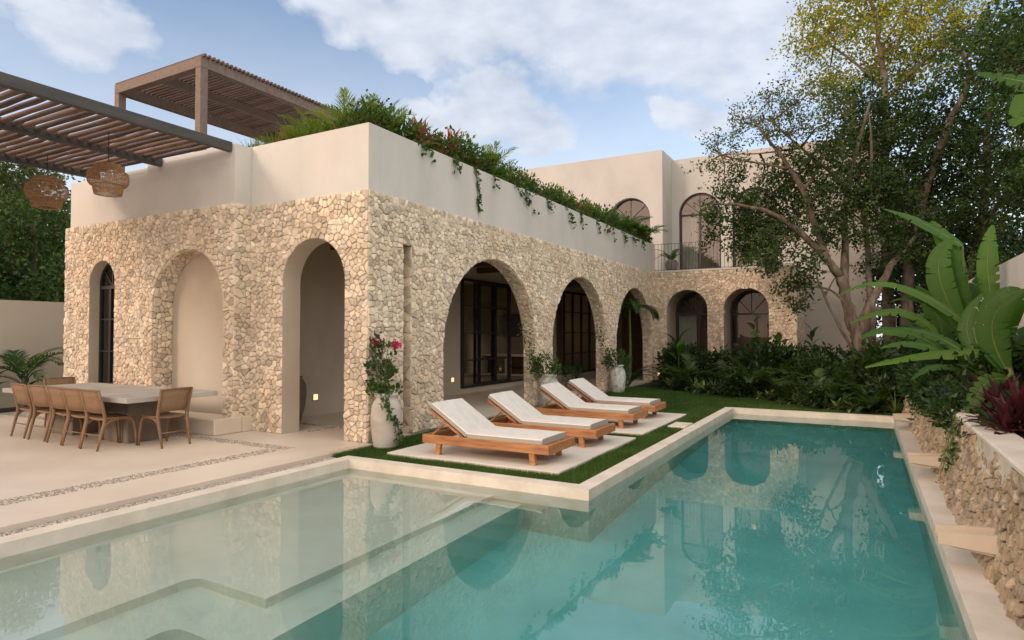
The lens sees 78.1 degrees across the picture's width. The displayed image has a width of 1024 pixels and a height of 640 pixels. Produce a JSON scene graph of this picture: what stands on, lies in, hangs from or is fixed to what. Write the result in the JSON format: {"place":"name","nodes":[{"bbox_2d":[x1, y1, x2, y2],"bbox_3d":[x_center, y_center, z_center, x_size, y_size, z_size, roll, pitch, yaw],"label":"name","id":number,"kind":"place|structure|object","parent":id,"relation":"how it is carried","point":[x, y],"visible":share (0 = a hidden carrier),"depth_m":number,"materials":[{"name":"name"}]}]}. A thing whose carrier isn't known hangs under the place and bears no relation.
{"place":"outdoors","nodes":[
{"label":"outdoors","id":0,"kind":"place"},
{"bbox_2d":[0,406,28,412],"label":"soil bed","id":1,"kind":"object","parent":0,"point":[6,410],"depth_m":13.32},
{"bbox_2d":[0,347,63,404],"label":"garden palm","id":2,"kind":"object","parent":1,"relation":"on","point":[30,367],"visible":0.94,"depth_m":12.96,"materials":[{"name":"green plant"}]},
{"bbox_2d":[0,457,334,536],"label":"channel gravel","id":3,"kind":"structure","parent":0,"point":[134,504],"depth_m":6.06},
{"bbox_2d":[0,373,658,532],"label":"patio","id":4,"kind":"structure","parent":0,"point":[34,463],"depth_m":7.77,"materials":[{"name":"stone"}]},
{"bbox_2d":[10,383,60,437],"bbox_3d":[-7.339,1.371,9.756,0.486,0.817,0.569,-1,-2,30],"label":"dining chair","id":5,"kind":"object","parent":4,"relation":"on","point":[21,394],"visible":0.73,"depth_m":9.56,"materials":[{"name":"brown wood"}]},
{"bbox_2d":[27,385,82,441],"bbox_3d":[-6.853,1.364,9.475,0.486,0.817,0.569,-1,-1,26],"label":"dining chair","id":6,"kind":"object","parent":4,"relation":"on","point":[39,396],"visible":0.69,"depth_m":9.30,"materials":[{"name":"brown wood"}]},
{"bbox_2d":[43,377,75,425],"bbox_3d":[-7.604,1.394,10.764,0.569,0.817,0.486,-1,-2,32],"label":"dining chair","id":7,"kind":"object","parent":4,"relation":"on","point":[59,380],"visible":0.21,"depth_m":10.87,"materials":[{"name":"brown wood"}]},
{"bbox_2d":[46,386,99,444],"bbox_3d":[-6.375,1.357,9.186,0.486,0.817,0.569,-1,-2,31],"label":"dining chair","id":8,"kind":"object","parent":4,"relation":"on","point":[56,398],"visible":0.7,"depth_m":9.05,"materials":[{"name":"brown wood"}]},
{"bbox_2d":[61,388,118,447],"bbox_3d":[-5.973,1.352,8.940,0.486,0.817,0.569,-1,-1,27],"label":"dining chair","id":9,"kind":"object","parent":4,"relation":"on","point":[72,399],"visible":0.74,"depth_m":8.80,"materials":[{"name":"brown wood"}]},
{"bbox_2d":[79,389,137,451],"bbox_3d":[-5.558,1.346,8.699,0.486,0.817,0.569,-1,-2,29],"label":"dining chair","id":10,"kind":"object","parent":4,"relation":"on","point":[92,401],"visible":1,"depth_m":8.55,"materials":[{"name":"brown wood"}]},
{"bbox_2d":[2,382,217,442],"bbox_3d":[-6.278,1.427,9.791,3.420,0.700,1.360,-1,-2,29],"label":"dining table","id":11,"kind":"object","parent":4,"relation":"on","point":[137,401],"visible":0.64,"depth_m":9.26,"materials":[{"name":"grey stone"}]},
{"bbox_2d":[0,412,294,505],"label":"pebble inlay","id":12,"kind":"object","parent":4,"relation":"on","point":[119,479],"visible":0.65,"depth_m":7.41,"materials":[{"name":"gravel"}]},
{"bbox_2d":[138,387,192,448],"bbox_3d":[-4.881,1.350,8.885,0.569,0.817,0.486,-1,-2,28],"label":"dining chair","id":13,"kind":"object","parent":4,"relation":"on","point":[173,399],"visible":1,"depth_m":8.80,"materials":[{"name":"brown wood"}]},
{"bbox_2d":[63,122,881,442],"bbox_3d":[2.866,-2.157,18.564,14.550,8.289,22.680,-1,-2,29],"label":"villa","id":14,"kind":"object","parent":4,"relation":"on","point":[251,286],"visible":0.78,"depth_m":11.30,"materials":[{"name":"stone"}]},
{"bbox_2d":[98,263,113,383],"bbox_3d":[-7.571,0.352,11.967,0.830,2.909,0.064,-1,-2,29],"label":"arched window","id":15,"kind":"structure","parent":14,"relation":"in","point":[104,273],"depth_m":12.07,"materials":[{"name":"black metal"}]},
{"bbox_2d":[0,71,231,177],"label":"pergola","id":16,"kind":"object","parent":14,"relation":"on","point":[165,139],"visible":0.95,"depth_m":9.47,"materials":[{"name":"wood"}]},
{"bbox_2d":[24,154,68,209],"bbox_3d":[-7.646,-2.287,10.379,0.604,0.888,0.604,-1,-2,29],"label":"rattan lamp","id":17,"kind":"object","parent":16,"relation":"hanging from","point":[54,180],"visible":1,"depth_m":10.29,"materials":[{"name":"brown wicker"}]},
{"bbox_2d":[86,132,129,196],"bbox_3d":[-5.922,-2.295,9.261,0.540,0.923,0.540,-1,-2,29],"label":"rattan lamp","id":18,"kind":"object","parent":16,"relation":"hanging from","point":[101,168],"visible":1,"depth_m":9.15,"materials":[{"name":"brown wicker"}]},
{"bbox_2d":[114,53,337,171],"bbox_3d":[-6.278,-3.451,14.600,3.020,3.275,4.060,-1,-2,29],"label":"pergola","id":19,"kind":"object","parent":14,"relation":"on","point":[203,90],"visible":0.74,"depth_m":13.98,"materials":[{"name":"wood"}]},
{"bbox_2d":[278,107,333,137],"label":"areca palm","id":20,"kind":"object","parent":14,"relation":"on","point":[308,122],"visible":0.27,"depth_m":10.39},
{"bbox_2d":[304,87,376,128],"bbox_3d":[-2.580,-3.172,9.808,1.227,0.869,1.233,-1,-2,32],"label":"areca palm","id":21,"kind":"object","parent":14,"relation":"on","point":[343,95],"visible":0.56,"depth_m":9.52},
{"bbox_2d":[333,89,394,130],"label":"leafy shrub","id":22,"kind":"object","parent":14,"relation":"on","point":[362,109],"visible":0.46,"depth_m":9.54,"materials":[{"name":"green plant"}]},
{"bbox_2d":[332,92,416,133],"bbox_3d":[-2.185,-3.206,10.286,1.356,0.960,1.363,-1,-2,41],"label":"areca palm","id":23,"kind":"object","parent":14,"relation":"on","point":[370,97],"visible":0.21,"depth_m":9.96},
{"bbox_2d":[359,98,421,140],"bbox_3d":[-2.035,-3.099,10.197,0.976,0.996,1.072,-1,-2,33],"label":"leafy shrub","id":24,"kind":"object","parent":14,"relation":"on","point":[393,121],"visible":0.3,"depth_m":10.10,"materials":[{"name":"green plant"}]},
{"bbox_2d":[406,115,440,144],"bbox_3d":[-1.658,-3.143,10.855,0.724,0.865,1.023,1,-2,-45],"label":"cordyline","id":25,"kind":"object","parent":14,"relation":"on","point":[422,130],"visible":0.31,"depth_m":10.68,"materials":[{"name":"brown plant"}]},
{"bbox_2d":[427,124,468,161],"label":"leafy shrub","id":26,"kind":"object","parent":14,"relation":"on","point":[453,153],"visible":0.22,"depth_m":11.36,"materials":[{"name":"green plant"}]},
{"bbox_2d":[444,125,483,164],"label":"leafy shrub","id":27,"kind":"object","parent":14,"relation":"on","point":[470,146],"visible":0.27,"depth_m":11.79,"materials":[{"name":"green plant"}]},
{"bbox_2d":[461,278,510,388],"bbox_3d":[-0.685,0.366,17.560,0.064,2.880,2.580,-1,-2,29],"label":"sliding door","id":28,"kind":"structure","parent":14,"relation":"in","point":[479,282],"depth_m":17.23,"materials":[{"name":"black metal"}]},
{"bbox_2d":[473,282,507,383],"bbox_3d":[-0.555,0.382,18.020,0.064,2.830,1.950,-1,-2,29],"label":"sliding door","id":29,"kind":"structure","parent":14,"relation":"in","point":[474,284],"depth_m":17.60,"materials":[{"name":"black metal"}]},
{"bbox_2d":[468,141,518,175],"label":"areca palm","id":30,"kind":"object","parent":14,"relation":"on","point":[493,151],"visible":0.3,"depth_m":12.60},
{"bbox_2d":[476,146,510,180],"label":"leafy shrub","id":31,"kind":"object","parent":14,"relation":"on","point":[502,172],"visible":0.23,"depth_m":12.71,"materials":[{"name":"green plant"}]},
{"bbox_2d":[481,353,522,375],"bbox_3d":[-0.143,1.548,21.969,2.000,0.740,0.440,-1,-2,29],"label":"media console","id":32,"kind":"object","parent":14,"relation":"on","point":[516,364],"visible":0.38,"depth_m":22.08,"materials":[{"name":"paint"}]},
{"bbox_2d":[497,314,522,336],"bbox_3d":[-0.126,0.195,22.277,1.300,0.780,0.050,-1,-2,29],"label":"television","id":33,"kind":"object","parent":14,"relation":"attached to","point":[516,330],"depth_m":22.19,"materials":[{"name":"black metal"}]},
{"bbox_2d":[563,291,595,374],"bbox_3d":[2.569,0.477,23.416,0.064,2.930,3.180,-1,-2,29],"label":"sliding door","id":34,"kind":"structure","parent":14,"relation":"in","point":[572,312],"depth_m":22.91,"materials":[{"name":"black metal"}]},
{"bbox_2d":[622,303,642,372],"bbox_3d":[5.349,0.664,25.031,2.050,2.870,0.050,-1,-2,29],"label":"end door","id":35,"kind":"structure","parent":14,"relation":"in","point":[636,328],"depth_m":25.28,"materials":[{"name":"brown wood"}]},
{"bbox_2d":[676,292,707,359],"bbox_3d":[6.405,0.535,22.011,1.330,3.008,0.198,-1,-2,29],"label":"arched window","id":36,"kind":"structure","parent":14,"relation":"in","point":[685,322],"depth_m":22.16,"materials":[{"name":"black metal"}]},
{"bbox_2d":[679,193,720,269],"bbox_3d":[7.093,-3.187,23.717,1.540,3.128,0.198,-1,-2,29],"label":"arched window","id":37,"kind":"structure","parent":14,"relation":"in","point":[689,223],"depth_m":23.94,"materials":[{"name":"black metal"}]},
{"bbox_2d":[730,290,768,353],"bbox_3d":[7.998,0.513,21.049,1.350,3.008,0.064,-1,-2,29],"label":"arched window","id":38,"kind":"structure","parent":14,"relation":"in","point":[731,310],"depth_m":21.18,"materials":[{"name":"black metal"}]},
{"bbox_2d":[620,298,659,378],"bbox_3d":[3.627,0.607,20.065,2.013,2.815,1.896,-1,-1,27],"label":"gallery palm","id":39,"kind":"object","parent":4,"relation":"on","point":[636,307],"visible":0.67,"depth_m":19.86,"materials":[{"name":"green plant"}]},
{"bbox_2d":[901,395,1023,629],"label":"planter wall","id":40,"kind":"structure","parent":4,"relation":"on","point":[981,484],"depth_m":4.52,"materials":[{"name":"stone"}]},
{"bbox_2d":[907,452,942,468],"bbox_3d":[4.537,1.529,6.863,0.390,0.160,0.220,-1,-2,29],"label":"water spout","id":41,"kind":"object","parent":40,"relation":"attached to","point":[927,459],"visible":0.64,"depth_m":6.81,"materials":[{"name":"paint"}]},
{"bbox_2d":[936,406,967,482],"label":"vine","id":42,"kind":"object","parent":40,"relation":"attached to","point":[951,431],"visible":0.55,"depth_m":6.08,"materials":[{"name":"green plant"}]},
{"bbox_2d":[938,417,979,470],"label":"vine","id":43,"kind":"object","parent":40,"relation":"attached to","point":[953,449],"visible":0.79,"depth_m":5.90,"materials":[{"name":"green plant"}]},
{"bbox_2d":[935,523,998,556],"bbox_3d":[3.061,1.468,4.206,0.390,0.160,0.220,-1,-2,29],"label":"water spout","id":44,"kind":"object","parent":40,"relation":"attached to","point":[980,539],"visible":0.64,"depth_m":4.15,"materials":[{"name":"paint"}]},
{"bbox_2d":[0,414,969,639],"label":"water","id":45,"kind":"structure","parent":0,"point":[746,527],"depth_m":4.64,"materials":[{"name":"liquid"}]},
{"bbox_2d":[387,435,635,475],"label":"paving","id":46,"kind":"structure","parent":0,"point":[575,455],"depth_m":8.05,"materials":[{"name":"stone"}]},
{"bbox_2d":[423,398,574,465],"bbox_3d":[-0.181,1.401,8.103,1.820,0.667,0.780,-1,-2,29],"label":"sun lounger","id":47,"kind":"object","parent":46,"relation":"on","point":[469,425],"visible":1,"depth_m":7.95,"materials":[{"name":"fabric"}]},
{"bbox_2d":[488,391,615,446],"bbox_3d":[0.525,1.428,9.300,1.820,0.667,0.780,-1,-2,28],"label":"sun lounger","id":48,"kind":"object","parent":46,"relation":"on","point":[516,409],"visible":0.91,"depth_m":9.15,"materials":[{"name":"fabric"}]},
{"bbox_2d":[0,0,1023,336],"label":"sky","id":49,"kind":"structure","parent":0,"point":[558,82],"materials":[{"name":"blue"}]},
{"bbox_2d":[512,412,685,434],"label":"paving","id":50,"kind":"structure","parent":0,"point":[650,422],"depth_m":10.95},
{"bbox_2d":[535,382,647,427],"bbox_3d":[1.374,1.468,11.040,1.820,0.667,0.780,-1,-2,29],"label":"sun lounger","id":51,"kind":"object","parent":50,"relation":"on","point":[567,401],"visible":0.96,"depth_m":10.87,"materials":[{"name":"fabric"}]},
{"bbox_2d":[568,378,665,418],"bbox_3d":[1.977,1.496,12.220,1.820,0.667,0.780,-1,-2,29],"label":"sun lounger","id":52,"kind":"object","parent":50,"relation":"on","point":[584,388],"visible":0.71,"depth_m":12.11,"materials":[{"name":"fabric"}]},
{"bbox_2d":[334,382,900,481],"bbox_3d":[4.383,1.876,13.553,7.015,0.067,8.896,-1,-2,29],"label":"lawn grass","id":53,"kind":"structure","parent":0,"point":[673,402],"depth_m":14.60,"materials":[{"name":"plant"}]},
{"bbox_2d":[371,392,401,448],"bbox_3d":[-1.772,1.406,8.883,0.430,0.760,0.430,-1,-2,29],"label":"clay pot","id":54,"kind":"object","parent":53,"relation":"on","point":[383,433],"visible":0.8,"depth_m":8.71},
{"bbox_2d":[362,331,402,396],"bbox_3d":[-1.812,0.627,8.926,0.568,0.945,0.587,1,-1,-21],"label":"bougainvillea","id":55,"kind":"object","parent":54,"relation":"in","point":[390,369],"visible":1,"depth_m":8.95,"materials":[{"name":"green plant"}]},
{"bbox_2d":[379,393,403,445],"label":"vine","id":56,"kind":"object","parent":54,"relation":"attached to","point":[389,412],"visible":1,"depth_m":8.67,"materials":[{"name":"green plant"}]},
{"bbox_2d":[327,414,705,483],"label":"lawn grass","id":57,"kind":"structure","parent":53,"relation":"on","point":[609,459],"depth_m":8.04,"materials":[{"name":"plant"}]},
{"bbox_2d":[540,374,557,405],"bbox_3d":[0.801,1.521,13.493,0.408,0.722,0.408,-1,-2,29],"label":"clay pot","id":58,"kind":"object","parent":53,"relation":"on","point":[548,379],"visible":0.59,"depth_m":13.36,"materials":[{"name":"ceramic"}]},
{"bbox_2d":[526,350,561,378],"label":"leafy shrub","id":59,"kind":"object","parent":58,"relation":"in","point":[552,368],"visible":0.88,"depth_m":13.42,"materials":[{"name":"green plant"}]},
{"bbox_2d":[610,364,625,392],"bbox_3d":[2.899,1.597,17.269,0.421,0.745,0.421,-1,-2,29],"label":"clay pot","id":60,"kind":"object","parent":53,"relation":"on","point":[617,377],"visible":0.94,"depth_m":17.11,"materials":[{"name":"ceramic"}]},
{"bbox_2d":[601,345,632,368],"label":"leafy shrub","id":61,"kind":"object","parent":60,"relation":"in","point":[621,354],"visible":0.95,"depth_m":17.22,"materials":[{"name":"green plant"}]},
{"bbox_2d":[654,340,707,377],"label":"undergrowth shrub","id":62,"kind":"object","parent":53,"relation":"on","point":[692,350],"visible":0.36,"depth_m":20.34,"materials":[{"name":"green plant"}]},
{"bbox_2d":[669,370,701,391],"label":"undergrowth shrub","id":63,"kind":"object","parent":53,"relation":"on","point":[680,378],"visible":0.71,"depth_m":17.74,"materials":[{"name":"green plant"}]},
{"bbox_2d":[652,353,723,379],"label":"bamboo palm","id":64,"kind":"object","parent":53,"relation":"on","point":[689,365],"visible":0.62,"depth_m":18.39,"materials":[{"name":"green plant"}]},
{"bbox_2d":[691,344,739,374],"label":"undergrowth shrub","id":65,"kind":"object","parent":53,"relation":"on","point":[703,358],"visible":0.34,"depth_m":18.48,"materials":[{"name":"green plant"}]},
{"bbox_2d":[710,367,764,397],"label":"undergrowth shrub","id":66,"kind":"object","parent":53,"relation":"on","point":[738,387],"visible":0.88,"depth_m":15.84,"materials":[{"name":"green plant"}]},
{"bbox_2d":[709,352,790,384],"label":"bamboo palm","id":67,"kind":"object","parent":53,"relation":"on","point":[764,372],"visible":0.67,"depth_m":15.99,"materials":[{"name":"green plant"}]},
{"bbox_2d":[730,334,800,375],"bbox_3d":[7.044,1.258,17.638,2.018,1.785,2.050,-1,-2,43],"label":"undergrowth shrub","id":68,"kind":"object","parent":53,"relation":"on","point":[763,350],"visible":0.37,"depth_m":17.46,"materials":[{"name":"green plant"}]},
{"bbox_2d":[681,69,875,343],"bbox_3d":[7.201,-2.492,17.144,5.045,9.135,3.535,-1,-2,29],"label":"feathery tree","id":69,"kind":"object","parent":53,"relation":"on","point":[788,135],"visible":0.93,"depth_m":16.74,"materials":[{"name":"green plant"}]},
{"bbox_2d":[772,381,799,404],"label":"broad leaf plant","id":70,"kind":"object","parent":53,"relation":"on","point":[785,395],"visible":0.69,"depth_m":14.48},
{"bbox_2d":[763,340,818,370],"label":"undergrowth shrub","id":71,"kind":"object","parent":53,"relation":"on","point":[792,352],"visible":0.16,"depth_m":17.45,"materials":[{"name":"green plant"}]},
{"bbox_2d":[787,381,835,408],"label":"undergrowth shrub","id":72,"kind":"object","parent":53,"relation":"on","point":[809,392],"visible":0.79,"depth_m":13.58,"materials":[{"name":"green plant"}]},
{"bbox_2d":[786,348,846,384],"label":"undergrowth shrub","id":73,"kind":"object","parent":53,"relation":"on","point":[821,361],"visible":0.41,"depth_m":15.40,"materials":[{"name":"green plant"}]},
{"bbox_2d":[775,368,858,404],"bbox_3d":[6.795,1.517,14.204,1.576,0.820,1.765,1,-1,-25],"label":"bamboo palm","id":74,"kind":"object","parent":53,"relation":"on","point":[818,372],"visible":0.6,"depth_m":14.27,"materials":[{"name":"green plant"}]},
{"bbox_2d":[685,102,949,383],"bbox_3d":[7.888,-1.827,16.867,6.277,7.764,3.465,0,-1,13],"label":"broadleaf tree","id":75,"kind":"object","parent":53,"relation":"on","point":[775,223],"visible":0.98,"depth_m":16.40,"materials":[{"name":"green plant"}]},
{"bbox_2d":[807,341,858,380],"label":"undergrowth shrub","id":76,"kind":"object","parent":53,"relation":"on","point":[833,357],"visible":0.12,"depth_m":17.14,"materials":[{"name":"green plant"}]},
{"bbox_2d":[782,358,887,388],"bbox_3d":[7.565,1.396,14.737,2.349,1.092,2.098,0,-1,11],"label":"bamboo palm","id":77,"kind":"object","parent":53,"relation":"on","point":[838,375],"visible":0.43,"depth_m":14.43,"materials":[{"name":"green plant"}]},
{"bbox_2d":[830,370,896,398],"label":"bamboo palm","id":78,"kind":"object","parent":53,"relation":"on","point":[854,387],"visible":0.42,"depth_m":13.46,"materials":[{"name":"green plant"}]},
{"bbox_2d":[839,337,901,397],"bbox_3d":[8.406,1.177,14.187,2.052,1.786,2.019,-1,-2,40],"label":"undergrowth shrub","id":79,"kind":"object","parent":53,"relation":"on","point":[872,354],"visible":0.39,"depth_m":14.16,"materials":[{"name":"green plant"}]},
{"bbox_2d":[848,387,897,413],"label":"broad leaf plant","id":80,"kind":"object","parent":53,"relation":"on","point":[873,401],"visible":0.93,"depth_m":12.55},
{"bbox_2d":[862,372,904,411],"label":"undergrowth shrub","id":81,"kind":"object","parent":53,"relation":"on","point":[892,388],"visible":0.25,"depth_m":13.06,"materials":[{"name":"green plant"}]},
{"label":"ground","id":82,"kind":"structure","parent":0,"visible":0},
{"bbox_2d":[0,186,31,296],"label":"jungle tree","id":83,"kind":"object","parent":82,"relation":"on","point":[4,257],"visible":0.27,"depth_m":16.75,"materials":[{"name":"green plant"}]},
{"bbox_2d":[0,300,64,407],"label":"boundary wall","id":84,"kind":"structure","parent":82,"relation":"on","point":[32,328],"depth_m":14.07,"materials":[{"name":"paint"}]},
{"bbox_2d":[0,172,70,301],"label":"jungle tree","id":85,"kind":"object","parent":82,"relation":"on","point":[48,285],"visible":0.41,"depth_m":16.50,"materials":[{"name":"green plant"}]},
{"bbox_2d":[0,147,75,301],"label":"jungle tree","id":86,"kind":"object","parent":82,"relation":"on","point":[28,171],"visible":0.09,"depth_m":19.64,"materials":[{"name":"green plant"}]},
{"bbox_2d":[0,168,84,292],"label":"jungle tree","id":87,"kind":"object","parent":82,"relation":"on","point":[22,185],"depth_m":24.06,"materials":[{"name":"green plant"}]},
{"bbox_2d":[803,224,871,362],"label":"plaster wall","id":88,"kind":"structure","parent":82,"relation":"on","point":[827,330],"depth_m":21.27,"materials":[{"name":"paint"}]},
{"bbox_2d":[765,0,1013,349],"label":"tall tree","id":89,"kind":"object","parent":82,"relation":"on","point":[873,13],"visible":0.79,"depth_m":19.23,"materials":[{"name":"green plant"}]},
{"bbox_2d":[809,47,1012,344],"bbox_3d":[11.502,-2.733,18.006,5.824,9.636,3.928,0,-1,-8],"label":"broadleaf tree","id":90,"kind":"object","parent":82,"relation":"on","point":[908,115],"visible":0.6,"depth_m":17.67,"materials":[{"name":"green plant"}]},
{"bbox_2d":[872,141,1023,339],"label":"background tree","id":91,"kind":"object","parent":82,"relation":"on","point":[878,303],"visible":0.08,"depth_m":22.03,"materials":[{"name":"green plant"}]},
{"bbox_2d":[908,3,1023,279],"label":"broadleaf tree","id":92,"kind":"object","parent":82,"relation":"on","point":[967,231],"visible":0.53,"depth_m":16.77,"materials":[{"name":"green plant"}]},
{"bbox_2d":[917,253,1023,386],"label":"boundary wall","id":93,"kind":"structure","parent":82,"relation":"on","point":[1011,272],"depth_m":7.83,"materials":[{"name":"paint"}]},
{"bbox_2d":[924,0,1023,192],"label":"broadleaf tree","id":94,"kind":"object","parent":82,"relation":"on","point":[1013,18],"visible":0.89,"depth_m":14.52,"materials":[{"name":"green plant"}]},
{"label":"planting soil","id":95,"kind":"structure","parent":0,"visible":0},
{"bbox_2d":[896,361,936,398],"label":"undergrowth shrub","id":96,"kind":"object","parent":95,"relation":"on","point":[901,385],"visible":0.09,"depth_m":9.37,"materials":[{"name":"green plant"}]},
{"bbox_2d":[840,225,999,349],"bbox_3d":[5.697,-0.031,8.485,2.288,2.398,1.053,-1,-2,29],"label":"banana plant","id":97,"kind":"object","parent":95,"relation":"on","point":[949,291],"visible":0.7,"depth_m":8.49,"materials":[{"name":"green plant"}]},
{"bbox_2d":[887,313,955,378],"bbox_3d":[7.385,0.563,10.600,1.831,1.620,1.861,-1,-2,43],"label":"undergrowth shrub","id":98,"kind":"object","parent":95,"relation":"on","point":[905,365],"visible":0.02,"depth_m":10.72,"materials":[{"name":"green plant"}]},
{"bbox_2d":[901,369,952,414],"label":"undergrowth shrub","id":99,"kind":"object","parent":95,"relation":"on","point":[917,386],"visible":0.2,"depth_m":7.92,"materials":[{"name":"green plant"}]},
{"bbox_2d":[884,209,995,340],"bbox_3d":[6.255,-0.241,9.135,1.529,2.847,0.352,0,-1,20],"label":"banana plant","id":100,"kind":"object","parent":95,"relation":"on","point":[938,232],"visible":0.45,"depth_m":9.16,"materials":[{"name":"green plant"}]},
{"bbox_2d":[865,286,1023,379],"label":"banana plant","id":101,"kind":"object","parent":95,"relation":"on","point":[966,336],"visible":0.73,"depth_m":7.70,"materials":[{"name":"green plant"}]},
{"bbox_2d":[906,373,989,429],"bbox_3d":[4.693,0.864,6.589,0.882,0.619,0.861,1,-1,-22],"label":"undergrowth shrub","id":102,"kind":"object","parent":95,"relation":"on","point":[954,397],"visible":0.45,"depth_m":6.54,"materials":[{"name":"green plant"}]},
{"bbox_2d":[933,335,1023,390],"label":"undergrowth shrub","id":103,"kind":"object","parent":95,"relation":"on","point":[968,362],"visible":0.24,"depth_m":7.16,"materials":[{"name":"green plant"}]},
{"bbox_2d":[961,371,1023,420],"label":"cordyline","id":104,"kind":"object","parent":95,"relation":"on","point":[996,389],"visible":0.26,"depth_m":5.64,"materials":[{"name":"red plant"}]},
{"bbox_2d":[965,289,1023,412],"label":"banana plant","id":105,"kind":"object","parent":95,"relation":"on","point":[990,339],"visible":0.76,"depth_m":6.55,"materials":[{"name":"green plant"}]},
{"bbox_2d":[968,376,1023,437],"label":"cordyline","id":106,"kind":"object","parent":95,"relation":"on","point":[1004,421],"visible":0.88,"depth_m":5.06,"materials":[{"name":"red plant"}]},
{"bbox_2d":[977,72,1023,126],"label":"banana plant","id":107,"kind":"object","parent":95,"relation":"on","point":[1016,109],"visible":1,"depth_m":4.27,"materials":[{"name":"green plant"}]},
{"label":"pool basin","id":108,"kind":"structure","parent":0,"visible":0},
{"bbox_2d":[0,407,1023,639],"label":"pool coping","id":109,"kind":"object","parent":108,"relation":"on","point":[982,610],"visible":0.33,"depth_m":6.38,"materials":[{"name":"stone"}]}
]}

